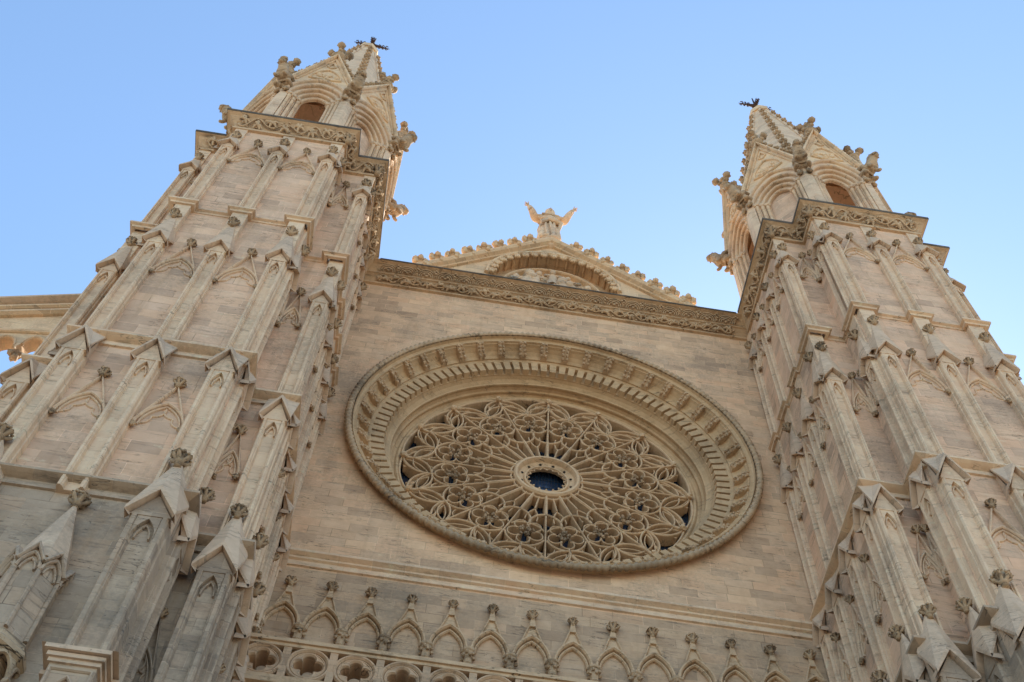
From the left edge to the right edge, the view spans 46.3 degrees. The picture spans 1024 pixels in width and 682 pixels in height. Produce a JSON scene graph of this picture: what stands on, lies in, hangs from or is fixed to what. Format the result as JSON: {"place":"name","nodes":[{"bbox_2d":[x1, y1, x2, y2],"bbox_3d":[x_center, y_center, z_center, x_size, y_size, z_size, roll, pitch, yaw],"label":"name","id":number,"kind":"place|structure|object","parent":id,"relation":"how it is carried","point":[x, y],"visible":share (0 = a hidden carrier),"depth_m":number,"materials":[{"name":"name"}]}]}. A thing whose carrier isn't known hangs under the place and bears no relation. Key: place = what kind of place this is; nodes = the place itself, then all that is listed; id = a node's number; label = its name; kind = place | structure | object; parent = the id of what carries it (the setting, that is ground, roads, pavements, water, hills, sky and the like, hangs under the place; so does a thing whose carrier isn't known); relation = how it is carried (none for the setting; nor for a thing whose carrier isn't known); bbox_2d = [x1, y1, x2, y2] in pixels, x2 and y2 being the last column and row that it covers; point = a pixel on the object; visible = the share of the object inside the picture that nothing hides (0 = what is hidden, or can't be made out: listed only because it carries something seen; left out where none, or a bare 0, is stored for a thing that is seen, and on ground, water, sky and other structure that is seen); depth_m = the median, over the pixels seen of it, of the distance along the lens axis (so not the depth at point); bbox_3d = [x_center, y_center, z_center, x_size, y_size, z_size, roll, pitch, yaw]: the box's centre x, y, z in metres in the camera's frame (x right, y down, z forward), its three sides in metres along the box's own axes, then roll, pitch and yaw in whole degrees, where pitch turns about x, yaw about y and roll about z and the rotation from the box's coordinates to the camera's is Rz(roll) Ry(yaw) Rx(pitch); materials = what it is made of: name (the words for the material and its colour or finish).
{"place":"outdoors","nodes":[
{"label":"outdoors","id":0,"kind":"place"},
{"bbox_2d":[0,0,1023,387],"label":"sky","id":1,"kind":"structure","parent":0,"point":[625,114],"materials":[{"name":"blue"}]},
{"bbox_2d":[231,233,828,681],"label":"cathedral facade","id":2,"kind":"structure","parent":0,"point":[533,459],"depth_m":43.85,"materials":[{"name":"stone"}]},
{"bbox_2d":[525,202,575,248],"bbox_3d":[1.982,-5.848,63.784,2.943,5.525,1.279,9,-62,-2],"label":"statue","id":3,"kind":"object","parent":2,"relation":"on","point":[550,222],"visible":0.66,"depth_m":63.93,"materials":[{"name":"stone"}]},
{"bbox_2d":[344,331,763,573],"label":"rose window","id":4,"kind":"structure","parent":2,"relation":"in","point":[547,452],"depth_m":46.76,"materials":[{"name":"stone"}]},
{"label":"ground","id":5,"kind":"structure","parent":0,"visible":0},
{"bbox_2d":[0,42,417,681],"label":"bell tower","id":6,"kind":"structure","parent":5,"relation":"on","point":[166,390],"depth_m":33.13,"materials":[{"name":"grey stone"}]},
{"bbox_2d":[0,293,80,361],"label":"flying buttress","id":7,"kind":"structure","parent":6,"relation":"attached to","point":[28,323],"depth_m":50.64,"materials":[{"name":"stone"}]},
{"bbox_2d":[356,37,387,49],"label":"weather vane","id":8,"kind":"object","parent":6,"relation":"on","point":[373,40],"visible":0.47,"depth_m":80.53,"materials":[{"name":"metal"}]},
{"bbox_2d":[706,105,1023,681],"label":"bell tower","id":9,"kind":"structure","parent":5,"relation":"on","point":[883,366],"depth_m":40.00,"materials":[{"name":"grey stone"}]},
{"bbox_2d":[739,98,771,110],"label":"weather vane","id":10,"kind":"object","parent":9,"relation":"on","point":[754,104],"visible":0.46,"depth_m":81.42,"materials":[{"name":"metal"}]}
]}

